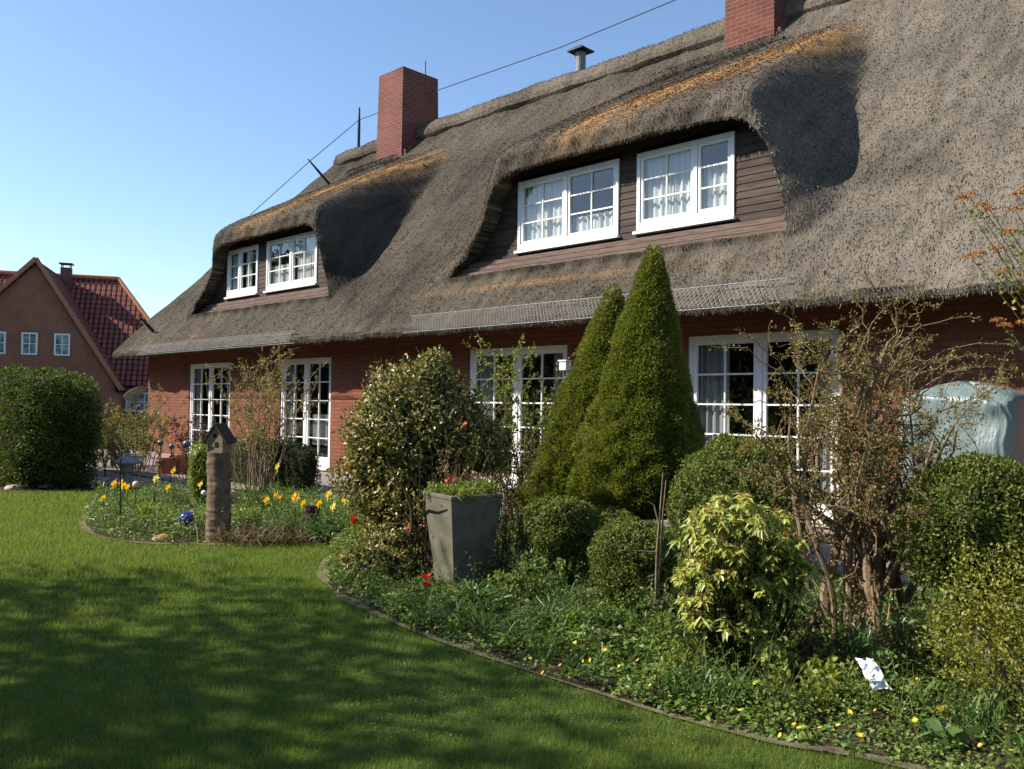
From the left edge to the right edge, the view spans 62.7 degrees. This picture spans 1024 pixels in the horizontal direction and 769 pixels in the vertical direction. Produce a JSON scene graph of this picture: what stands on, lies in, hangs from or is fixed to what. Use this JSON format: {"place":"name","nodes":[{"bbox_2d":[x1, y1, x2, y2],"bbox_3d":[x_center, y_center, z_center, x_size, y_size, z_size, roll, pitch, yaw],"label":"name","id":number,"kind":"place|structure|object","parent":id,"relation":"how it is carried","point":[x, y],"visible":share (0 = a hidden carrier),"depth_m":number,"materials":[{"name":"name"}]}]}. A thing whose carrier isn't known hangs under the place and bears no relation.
{"place":"outdoors","nodes":[
{"label":"outdoors","id":0,"kind":"place"},
{"bbox_2d":[0,257,149,424],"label":"neighbour house","id":1,"kind":"structure","parent":0,"point":[67,319],"depth_m":48.94,"materials":[{"name":"brick"}]},
{"bbox_2d":[0,332,5,353],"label":"window","id":2,"kind":"structure","parent":1,"relation":"in","point":[2,334],"depth_m":47.55,"materials":[{"name":"white paint"}]},
{"bbox_2d":[21,332,37,354],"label":"window","id":3,"kind":"structure","parent":1,"relation":"in","point":[29,341],"depth_m":47.95,"materials":[{"name":"white paint"}]},
{"bbox_2d":[54,333,69,355],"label":"window","id":4,"kind":"structure","parent":1,"relation":"in","point":[61,342],"depth_m":48.46,"materials":[{"name":"white paint"}]},
{"bbox_2d":[125,393,147,411],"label":"window","id":5,"kind":"structure","parent":1,"relation":"in","point":[142,399],"depth_m":52.45,"materials":[{"name":"white paint"}]},
{"bbox_2d":[0,482,232,493],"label":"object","id":6,"kind":"structure","parent":0,"point":[91,487],"depth_m":13.96,"materials":[{"name":"plant"}]},
{"bbox_2d":[4,484,25,489],"bbox_3d":[-8.200,1.716,13.860,0.255,0.136,0.324,0,-1,11],"label":"stone","id":7,"kind":"object","parent":6,"relation":"on","point":[8,487],"visible":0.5,"depth_m":13.76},
{"bbox_2d":[0,362,107,489],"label":"clipped hedge","id":8,"kind":"object","parent":6,"relation":"on","point":[50,428],"visible":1,"depth_m":13.93,"materials":[{"name":"green plant"}]},
{"bbox_2d":[82,468,236,491],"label":"terrace path","id":9,"kind":"structure","parent":0,"point":[112,475],"depth_m":15.39,"materials":[{"name":"stone"}]},
{"bbox_2d":[112,452,142,487],"bbox_3d":[-6.581,1.468,14.371,0.478,0.618,0.466,-1,-2,44],"label":"stone lantern","id":10,"kind":"object","parent":9,"relation":"on","point":[128,461],"visible":0.86,"depth_m":14.29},
{"bbox_2d":[95,383,186,472],"bbox_3d":[-7.495,0.895,16.878,2.035,1.871,1.988,1,-1,7],"label":"twiggy shrub","id":11,"kind":"object","parent":9,"relation":"on","point":[145,449],"visible":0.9,"depth_m":16.83,"materials":[{"name":"green plant"}]},
{"bbox_2d":[99,424,246,491],"bbox_3d":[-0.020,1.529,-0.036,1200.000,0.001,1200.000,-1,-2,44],"label":"ground","id":12,"kind":"structure","parent":0,"point":[141,441],"depth_m":35.41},
{"bbox_2d":[90,397,140,467],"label":"leafy shrub","id":13,"kind":"object","parent":12,"relation":"on","point":[99,458],"visible":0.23,"depth_m":18.16,"materials":[{"name":"green plant"}]},
{"bbox_2d":[123,386,145,441],"bbox_3d":[-11.016,1.011,24.495,0.547,1.921,0.621,-1,-2,44],"label":"satellite dish","id":14,"kind":"object","parent":12,"relation":"on","point":[135,393],"visible":0.94,"depth_m":24.46,"materials":[{"name":"grey metal"}]},
{"bbox_2d":[0,0,724,317],"label":"sky","id":15,"kind":"structure","parent":0,"point":[133,133],"materials":[{"name":"blue"}]},
{"bbox_2d":[0,489,931,768],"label":"lawn","id":16,"kind":"structure","parent":0,"point":[126,670],"depth_m":4.36,"materials":[{"name":"plant"}]},
{"bbox_2d":[200,331,327,494],"bbox_3d":[-3.835,0.449,13.637,2.184,2.704,2.083,1,-2,-28],"label":"twiggy shrub","id":17,"kind":"object","parent":16,"relation":"on","point":[255,449],"visible":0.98,"depth_m":13.59,"materials":[{"name":"brown plant"}]},
{"bbox_2d":[0,493,719,752],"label":"clover leaves","id":18,"kind":"object","parent":16,"relation":"on","point":[395,675],"visible":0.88,"depth_m":4.37,"materials":[{"name":"plant"}]},
{"bbox_2d":[82,478,1023,768],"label":"ground cover","id":19,"kind":"object","parent":16,"relation":"on","point":[424,598],"visible":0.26,"depth_m":4.82,"materials":[{"name":"green plant"}]},
{"bbox_2d":[558,360,571,377],"bbox_3d":[0.712,0.736,9.790,0.402,2.052,0.112,-1,-2,44],"label":"bird feeder","id":20,"kind":"object","parent":16,"relation":"on","point":[564,365],"visible":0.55,"depth_m":9.88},
{"bbox_2d":[79,492,928,768],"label":"bed edge path","id":21,"kind":"structure","parent":0,"point":[827,748],"depth_m":4.19,"materials":[{"name":"stone"}]},
{"bbox_2d":[86,492,1023,768],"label":"flower bed","id":22,"kind":"object","parent":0,"point":[970,750],"visible":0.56,"depth_m":4.39,"materials":[{"name":"soil"}]},
{"bbox_2d":[119,457,120,531],"bbox_3d":[-4.366,1.255,9.364,0.020,0.883,0.035,0,-1,15],"label":"iron rod","id":23,"kind":"object","parent":22,"relation":"on","point":[120,495],"visible":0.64,"depth_m":9.36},
{"bbox_2d":[122,501,177,523],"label":"strap leaf clump","id":24,"kind":"object","parent":22,"relation":"on","point":[145,505],"visible":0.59,"depth_m":10.13,"materials":[{"name":"green plant"}]},
{"bbox_2d":[143,475,159,504],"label":"daffodil","id":25,"kind":"object","parent":22,"relation":"on","point":[155,478],"visible":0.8,"depth_m":11.38,"materials":[{"name":"yellow plant"}]},
{"bbox_2d":[152,534,173,540],"bbox_3d":[-3.740,1.657,9.003,0.190,0.102,0.242,0,-1,19],"label":"stone","id":26,"kind":"object","parent":22,"relation":"on","point":[161,535],"visible":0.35,"depth_m":8.93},
{"bbox_2d":[167,467,179,504],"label":"daffodil","id":27,"kind":"object","parent":22,"relation":"on","point":[173,470],"visible":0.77,"depth_m":11.59,"materials":[{"name":"yellow plant"}]},
{"bbox_2d":[179,511,194,526],"bbox_3d":[-3.637,1.510,9.400,0.175,0.185,0.175,-1,-2,44],"label":"glass ball","id":28,"kind":"object","parent":22,"relation":"on","point":[189,517],"visible":0.66,"depth_m":9.34,"materials":[{"name":"blue glass"}]},
{"bbox_2d":[185,482,202,515],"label":"daffodil","id":29,"kind":"object","parent":22,"relation":"on","point":[200,486],"visible":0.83,"depth_m":10.77,"materials":[{"name":"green plant"}]},
{"bbox_2d":[187,437,206,508],"bbox_3d":[-4.264,1.238,11.577,0.415,1.018,0.431,1,-1,9],"label":"euonymus","id":30,"kind":"object","parent":22,"relation":"on","point":[196,471],"visible":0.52,"depth_m":11.46,"materials":[{"name":"green plant"}]},
{"bbox_2d":[205,452,230,542],"bbox_3d":[-3.115,1.220,8.922,0.270,1.005,0.260,-1,-2,44],"label":"log post","id":31,"kind":"object","parent":22,"relation":"on","point":[218,471],"visible":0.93,"depth_m":8.82,"materials":[{"name":"brown wood"}]},
{"bbox_2d":[202,423,236,452],"bbox_3d":[-3.111,0.570,8.940,0.294,0.314,0.214,0,-1,14],"label":"birdhouse","id":32,"kind":"object","parent":31,"relation":"on","point":[219,437],"visible":1,"depth_m":8.87,"materials":[{"name":"brown wood"}]},
{"bbox_2d":[231,506,268,526],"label":"strap leaf clump","id":33,"kind":"object","parent":22,"relation":"on","point":[248,515],"visible":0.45,"depth_m":9.81,"materials":[{"name":"green plant"}]},
{"bbox_2d":[261,463,279,507],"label":"daffodil","id":34,"kind":"object","parent":22,"relation":"on","point":[277,468],"visible":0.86,"depth_m":11.77,"materials":[{"name":"yellow plant"}]},
{"bbox_2d":[193,519,351,547],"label":"dry sedge","id":35,"kind":"object","parent":22,"relation":"on","point":[267,534],"visible":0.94,"depth_m":8.75,"materials":[{"name":"plant"}]},
{"bbox_2d":[269,491,286,529],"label":"daffodil","id":36,"kind":"object","parent":22,"relation":"on","point":[275,516],"visible":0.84,"depth_m":9.69,"materials":[{"name":"yellow plant"}]},
{"bbox_2d":[284,492,302,530],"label":"daffodil","id":37,"kind":"object","parent":22,"relation":"on","point":[294,498],"visible":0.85,"depth_m":9.70,"materials":[{"name":"yellow plant"}]},
{"bbox_2d":[305,506,318,525],"bbox_3d":[-2.369,1.577,9.967,0.182,0.260,0.180,-1,-2,44],"label":"flower pot","id":38,"kind":"object","parent":22,"relation":"on","point":[311,510],"visible":0.65,"depth_m":9.90,"materials":[{"name":"purple ceramic"}]},
{"bbox_2d":[310,489,331,528],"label":"daffodil","id":39,"kind":"object","parent":22,"relation":"on","point":[328,494],"visible":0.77,"depth_m":9.39,"materials":[{"name":"yellow plant"}]},
{"bbox_2d":[301,521,347,543],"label":"strap leaf clump","id":40,"kind":"object","parent":22,"relation":"on","point":[318,529],"visible":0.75,"depth_m":8.82,"materials":[{"name":"green plant"}]},
{"bbox_2d":[320,497,349,535],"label":"daffodil","id":41,"kind":"object","parent":22,"relation":"on","point":[346,516],"visible":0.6,"depth_m":8.99,"materials":[{"name":"yellow plant"}]},
{"bbox_2d":[324,544,356,570],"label":"perennial","id":42,"kind":"object","parent":22,"relation":"on","point":[336,550],"visible":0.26,"depth_m":7.46,"materials":[{"name":"green plant"}]},
{"bbox_2d":[338,540,415,578],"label":"variegated holly","id":43,"kind":"object","parent":22,"relation":"on","point":[374,558],"visible":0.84,"depth_m":7.03,"materials":[{"name":"green plant"}]},
{"bbox_2d":[325,344,513,563],"bbox_3d":[-0.814,0.664,7.671,1.671,2.088,1.737,1,-1,-22],"label":"variegated holly","id":44,"kind":"object","parent":22,"relation":"on","point":[391,430],"visible":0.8,"depth_m":7.47,"materials":[{"name":"green plant"}]},
{"bbox_2d":[424,492,425,593],"bbox_3d":[-0.675,1.259,6.543,0.014,0.836,0.034,-1,-2,44],"label":"iron rod","id":45,"kind":"object","parent":22,"relation":"on","point":[425,531],"visible":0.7,"depth_m":6.54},
{"bbox_2d":[410,573,445,594],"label":"tulip","id":46,"kind":"object","parent":22,"relation":"on","point":[425,576],"visible":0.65,"depth_m":6.38,"materials":[{"name":"red plant"}]},
{"bbox_2d":[417,581,443,605],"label":"tulip","id":47,"kind":"object","parent":22,"relation":"on","point":[426,583],"visible":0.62,"depth_m":6.21,"materials":[{"name":"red plant"}]},
{"bbox_2d":[369,417,506,574],"bbox_3d":[-0.594,1.014,7.243,0.977,1.568,1.132,-1,-2,44],"label":"flowering quince","id":48,"kind":"object","parent":22,"relation":"on","point":[445,467],"visible":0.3,"depth_m":7.23,"materials":[{"name":"brown plant"}]},
{"bbox_2d":[423,491,502,587],"bbox_3d":[-0.412,1.290,6.922,0.486,0.800,0.486,2,-2,-33],"label":"stone planter","id":49,"kind":"object","parent":22,"relation":"on","point":[469,525],"visible":0.7,"depth_m":6.76,"materials":[{"name":"stone"}]},
{"bbox_2d":[423,464,502,501],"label":"planter flowers","id":50,"kind":"object","parent":49,"relation":"on","point":[469,488],"visible":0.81,"depth_m":6.88,"materials":[{"name":"green plant"}]},
{"bbox_2d":[432,577,531,618],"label":"strap leaf clump","id":51,"kind":"object","parent":22,"relation":"on","point":[467,591],"visible":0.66,"depth_m":5.93,"materials":[{"name":"green plant"}]},
{"bbox_2d":[448,460,541,578],"bbox_3d":[-0.119,1.188,7.315,0.718,1.080,0.697,-1,-2,44],"label":"dry perennial","id":52,"kind":"object","parent":22,"relation":"on","point":[504,537],"visible":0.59,"depth_m":7.23,"materials":[{"name":"brown plant"}]},
{"bbox_2d":[477,548,527,585],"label":"perennial","id":53,"kind":"object","parent":22,"relation":"on","point":[504,558],"visible":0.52,"depth_m":6.80,"materials":[{"name":"green plant"}]},
{"bbox_2d":[478,563,544,612],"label":"perennial","id":54,"kind":"object","parent":22,"relation":"on","point":[534,589],"visible":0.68,"depth_m":6.05,"materials":[{"name":"green plant"}]},
{"bbox_2d":[465,386,559,536],"bbox_3d":[-0.154,0.882,9.618,1.465,1.738,2.018,1,-1,-20],"label":"leafy shrub","id":55,"kind":"object","parent":22,"relation":"on","point":[528,457],"visible":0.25,"depth_m":9.40,"materials":[{"name":"green plant"}]},
{"bbox_2d":[462,333,576,529],"bbox_3d":[0.288,0.555,9.986,1.767,2.421,1.892,1,-1,-9],"label":"climbing rose","id":56,"kind":"object","parent":22,"relation":"on","point":[509,386],"visible":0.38,"depth_m":9.88,"materials":[{"name":"green plant"}]},
{"bbox_2d":[499,546,550,606],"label":"perennial","id":57,"kind":"object","parent":22,"relation":"on","point":[518,568],"visible":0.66,"depth_m":6.22,"materials":[{"name":"green plant"}]},
{"bbox_2d":[503,593,580,634],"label":"strap leaf clump","id":58,"kind":"object","parent":22,"relation":"on","point":[542,606],"visible":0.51,"depth_m":5.49,"materials":[{"name":"green plant"}]},
{"bbox_2d":[512,555,571,600],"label":"perennial","id":59,"kind":"object","parent":22,"relation":"on","point":[559,568],"visible":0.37,"depth_m":6.33,"materials":[{"name":"green plant"}]},
{"bbox_2d":[79,482,1023,768],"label":"bulb foliage","id":60,"kind":"object","parent":22,"relation":"on","point":[735,684],"visible":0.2,"depth_m":5.11,"materials":[{"name":"green plant"}]},
{"bbox_2d":[88,471,1023,768],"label":"seedling foliage","id":61,"kind":"object","parent":22,"relation":"on","point":[946,717],"visible":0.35,"depth_m":4.49,"materials":[{"name":"green plant"}]},
{"bbox_2d":[855,657,891,689],"bbox_3d":[1.740,1.394,4.049,0.095,0.113,0.158,1,-1,-17],"label":"white paper","id":62,"kind":"object","parent":61,"relation":"on","point":[874,668],"visible":0.95,"depth_m":4.04,"materials":[{"name":"paper"}]},
{"bbox_2d":[515,494,600,587],"bbox_3d":[0.373,1.296,6.893,0.742,0.804,0.728,-1,-2,44],"label":"box ball","id":63,"kind":"object","parent":22,"relation":"on","point":[554,528],"visible":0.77,"depth_m":6.67,"materials":[{"name":"green plant"}]},
{"bbox_2d":[540,565,595,607],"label":"perennial","id":64,"kind":"object","parent":22,"relation":"on","point":[557,591],"visible":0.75,"depth_m":5.94,"materials":[{"name":"green plant"}]},
{"bbox_2d":[514,281,625,512],"bbox_3d":[0.772,0.309,9.245,1.545,2.943,1.420,-1,-2,44],"label":"spruce","id":65,"kind":"object","parent":22,"relation":"on","point":[577,391],"visible":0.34,"depth_m":9.00,"materials":[{"name":"green plant"}]},
{"bbox_2d":[559,599,614,644],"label":"perennial","id":66,"kind":"object","parent":22,"relation":"on","point":[590,612],"visible":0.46,"depth_m":5.26,"materials":[{"name":"green plant"}]},
{"bbox_2d":[582,504,632,560],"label":"spruce shoot","id":67,"kind":"object","parent":22,"relation":"on","point":[606,517],"visible":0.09,"depth_m":7.58,"materials":[{"name":"green plant"}]},
{"bbox_2d":[590,616,647,635],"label":"perennial","id":68,"kind":"object","parent":22,"relation":"on","point":[606,624],"visible":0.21,"depth_m":5.28,"materials":[{"name":"green plant"}]},
{"bbox_2d":[586,515,681,614],"bbox_3d":[0.875,1.313,5.979,0.649,0.739,0.621,-1,-2,44],"label":"box ball","id":69,"kind":"object","parent":22,"relation":"on","point":[623,566],"visible":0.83,"depth_m":5.80,"materials":[{"name":"green plant"}]},
{"bbox_2d":[565,244,707,521],"bbox_3d":[1.270,0.162,8.437,1.499,3.211,1.546,-1,-2,44],"label":"spruce","id":70,"kind":"object","parent":22,"relation":"on","point":[643,415],"visible":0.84,"depth_m":8.07,"materials":[{"name":"green plant"}]},
{"bbox_2d":[622,574,675,638],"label":"perennial","id":71,"kind":"object","parent":22,"relation":"on","point":[658,606],"visible":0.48,"depth_m":5.26,"materials":[{"name":"green plant"}]},
{"bbox_2d":[634,473,668,617],"bbox_3d":[0.913,1.116,5.496,0.232,1.083,0.040,1,-1,3],"label":"forked stake","id":72,"kind":"object","parent":22,"relation":"on","point":[657,579],"visible":0.88,"depth_m":5.49,"materials":[{"name":"brown wood"}]},
{"bbox_2d":[627,599,684,650],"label":"perennial","id":73,"kind":"object","parent":22,"relation":"on","point":[663,620],"visible":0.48,"depth_m":5.08,"materials":[{"name":"green plant"}]},
{"bbox_2d":[645,637,706,684],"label":"perennial","id":74,"kind":"object","parent":22,"relation":"on","point":[673,656],"visible":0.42,"depth_m":4.54,"materials":[{"name":"green plant"}]},
{"bbox_2d":[664,431,814,571],"bbox_3d":[1.962,1.061,7.260,1.288,1.335,1.257,-1,-2,44],"label":"box ball","id":75,"kind":"object","parent":22,"relation":"on","point":[698,480],"visible":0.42,"depth_m":7.01,"materials":[{"name":"green plant"}]},
{"bbox_2d":[657,490,825,680],"bbox_3d":[1.265,1.218,4.703,0.879,1.278,0.808,1,-1,1],"label":"pieris","id":76,"kind":"object","parent":22,"relation":"on","point":[743,564],"visible":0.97,"depth_m":4.53,"materials":[{"name":"green plant"}]},
{"bbox_2d":[764,582,818,654],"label":"perennial","id":77,"kind":"object","parent":22,"relation":"on","point":[812,594],"visible":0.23,"depth_m":5.10,"materials":[{"name":"green plant"}]},
{"bbox_2d":[754,650,854,716],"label":"perennial","id":78,"kind":"object","parent":22,"relation":"on","point":[812,670],"visible":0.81,"depth_m":4.20,"materials":[{"name":"green plant"}]},
{"bbox_2d":[784,597,861,681],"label":"shrub","id":79,"kind":"object","parent":22,"relation":"on","point":[815,624],"visible":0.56,"depth_m":4.76,"materials":[{"name":"green plant"}]},
{"bbox_2d":[792,645,890,707],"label":"perennial","id":80,"kind":"object","parent":22,"relation":"on","point":[820,652],"visible":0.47,"depth_m":4.25,"materials":[{"name":"green plant"}]},
{"bbox_2d":[709,257,1023,648],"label":"gnarled shrub","id":81,"kind":"object","parent":22,"relation":"on","point":[865,504],"visible":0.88,"depth_m":5.29,"materials":[{"name":"brown plant"}]},
{"bbox_2d":[871,586,876,648],"bbox_3d":[2.078,1.413,4.807,0.050,0.519,0.013,1,-1,-14],"label":"bamboo cane","id":82,"kind":"object","parent":22,"relation":"on","point":[874,615],"visible":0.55,"depth_m":4.80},
{"bbox_2d":[881,591,891,663],"bbox_3d":[2.113,1.419,4.747,0.071,0.505,0.011,1,-1,9],"label":"bamboo cane","id":83,"kind":"object","parent":22,"relation":"on","point":[887,622],"visible":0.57,"depth_m":4.75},
{"bbox_2d":[843,596,949,691],"bbox_3d":[2.074,1.404,4.484,0.532,0.541,0.377,1,-1,-19],"label":"perennial","id":84,"kind":"object","parent":22,"relation":"on","point":[897,637],"visible":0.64,"depth_m":4.50,"materials":[{"name":"green plant"}]},
{"bbox_2d":[865,593,954,683],"bbox_3d":[2.215,1.421,4.676,0.429,0.484,0.601,0,-1,14],"label":"rose bush","id":85,"kind":"object","parent":22,"relation":"on","point":[871,624],"visible":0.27,"depth_m":4.69,"materials":[{"name":"green plant"}]},
{"bbox_2d":[885,679,937,723],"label":"tulip leaves","id":86,"kind":"object","parent":22,"relation":"on","point":[919,693],"visible":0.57,"depth_m":4.04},
{"bbox_2d":[908,705,952,744],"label":"yellow tulip","id":87,"kind":"object","parent":22,"relation":"on","point":[922,727],"visible":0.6,"depth_m":3.75,"materials":[{"name":"green plant"}]},
{"bbox_2d":[918,617,974,688],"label":"perennial","id":88,"kind":"object","parent":22,"relation":"on","point":[956,644],"visible":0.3,"depth_m":4.61,"materials":[{"name":"green plant"}]},
{"bbox_2d":[913,714,998,751],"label":"tulip leaves","id":89,"kind":"object","parent":22,"relation":"on","point":[962,735],"visible":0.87,"depth_m":3.69,"materials":[{"name":"plant"}]},
{"bbox_2d":[892,449,1023,664],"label":"box ball","id":90,"kind":"object","parent":22,"relation":"on","point":[996,507],"visible":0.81,"depth_m":4.72,"materials":[{"name":"green plant"}]},
{"bbox_2d":[908,537,1023,720],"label":"euonymus","id":91,"kind":"object","parent":22,"relation":"on","point":[1010,620],"visible":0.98,"depth_m":4.10,"materials":[{"name":"green plant"}]},
{"bbox_2d":[952,188,1023,351],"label":"orange flowered shrub","id":92,"kind":"object","parent":22,"relation":"on","point":[1020,191],"visible":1,"depth_m":4.28,"materials":[{"name":"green plant"}]},
{"bbox_2d":[88,449,1023,606],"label":"terrace","id":93,"kind":"structure","parent":0,"point":[325,479],"depth_m":14.95,"materials":[{"name":"stone"}]},
{"bbox_2d":[155,458,177,473],"bbox_3d":[-6.815,1.606,16.569,0.428,0.300,0.424,-1,-2,44],"label":"flower pot","id":94,"kind":"object","parent":93,"relation":"on","point":[165,465],"visible":0.88,"depth_m":16.42,"materials":[{"name":"ceramic"}]},
{"bbox_2d":[169,455,190,472],"bbox_3d":[-6.636,1.596,16.869,0.471,0.340,0.466,-1,-2,44],"label":"flower pot","id":95,"kind":"object","parent":93,"relation":"on","point":[180,463],"visible":0.45,"depth_m":16.70,"materials":[{"name":"ceramic"}]},
{"bbox_2d":[157,403,215,478],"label":"red leaved shrub","id":96,"kind":"object","parent":93,"relation":"on","point":[187,434],"visible":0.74,"depth_m":15.48,"materials":[{"name":"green plant"}]},
{"bbox_2d":[230,436,320,491],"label":"hedge","id":97,"kind":"object","parent":93,"relation":"on","point":[299,464],"visible":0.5,"depth_m":13.65,"materials":[{"name":"green plant"}]},
{"bbox_2d":[896,381,1023,559],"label":"covered beach chair","id":98,"kind":"object","parent":93,"relation":"on","point":[1000,432],"visible":0.3,"depth_m":7.63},
{"bbox_2d":[112,0,1023,532],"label":"thatched house","id":99,"kind":"structure","parent":0,"point":[782,148],"depth_m":12.48,"materials":[{"name":"brick"}]},
{"bbox_2d":[189,362,230,454],"bbox_3d":[-7.595,0.649,21.199,2.252,2.357,0.201,-1,-2,44],"label":"window","id":100,"kind":"structure","parent":99,"relation":"in","point":[199,368],"depth_m":21.56,"materials":[{"name":"white paint"}]},
{"bbox_2d":[224,244,258,299],"bbox_3d":[-6.488,-2.704,20.307,1.540,1.195,0.203,-1,-2,44],"label":"window","id":101,"kind":"structure","parent":99,"relation":"in","point":[235,279],"depth_m":20.36,"materials":[{"name":"white paint"}]},
{"bbox_2d":[263,231,317,292],"bbox_3d":[-4.914,-2.720,18.785,2.160,1.195,0.203,-1,-2,44],"label":"window","id":102,"kind":"structure","parent":99,"relation":"in","point":[283,276],"depth_m":18.72,"materials":[{"name":"white paint"}]},
{"bbox_2d":[280,357,330,470],"bbox_3d":[-4.432,0.617,18.141,2.052,2.357,0.202,-1,-2,44],"label":"window","id":103,"kind":"structure","parent":99,"relation":"in","point":[320,428],"depth_m":18.08,"materials":[{"name":"white paint"}]},
{"bbox_2d":[470,345,566,491],"bbox_3d":[0.090,0.572,13.769,2.272,2.357,0.202,-1,-2,44],"label":"window","id":104,"kind":"structure","parent":99,"relation":"in","point":[560,351],"depth_m":13.75,"materials":[{"name":"white paint"}]},
{"bbox_2d":[514,158,620,253],"bbox_3d":[0.866,-2.753,13.196,2.120,1.185,0.202,-1,-2,44],"label":"window","id":105,"kind":"structure","parent":99,"relation":"in","point":[545,214],"depth_m":13.29,"materials":[{"name":"white paint"}]},
{"bbox_2d":[632,131,736,235],"bbox_3d":[2.408,-2.769,11.705,1.630,1.185,0.203,-1,-2,44],"label":"window","id":106,"kind":"structure","parent":99,"relation":"in","point":[669,179],"depth_m":11.76,"materials":[{"name":"white paint"}]},
{"bbox_2d":[689,329,839,527],"bbox_3d":[3.189,0.531,10.774,2.152,2.377,0.203,-1,-2,44],"label":"window","id":107,"kind":"structure","parent":99,"relation":"in","point":[710,370],"depth_m":11.12,"materials":[{"name":"white paint"}]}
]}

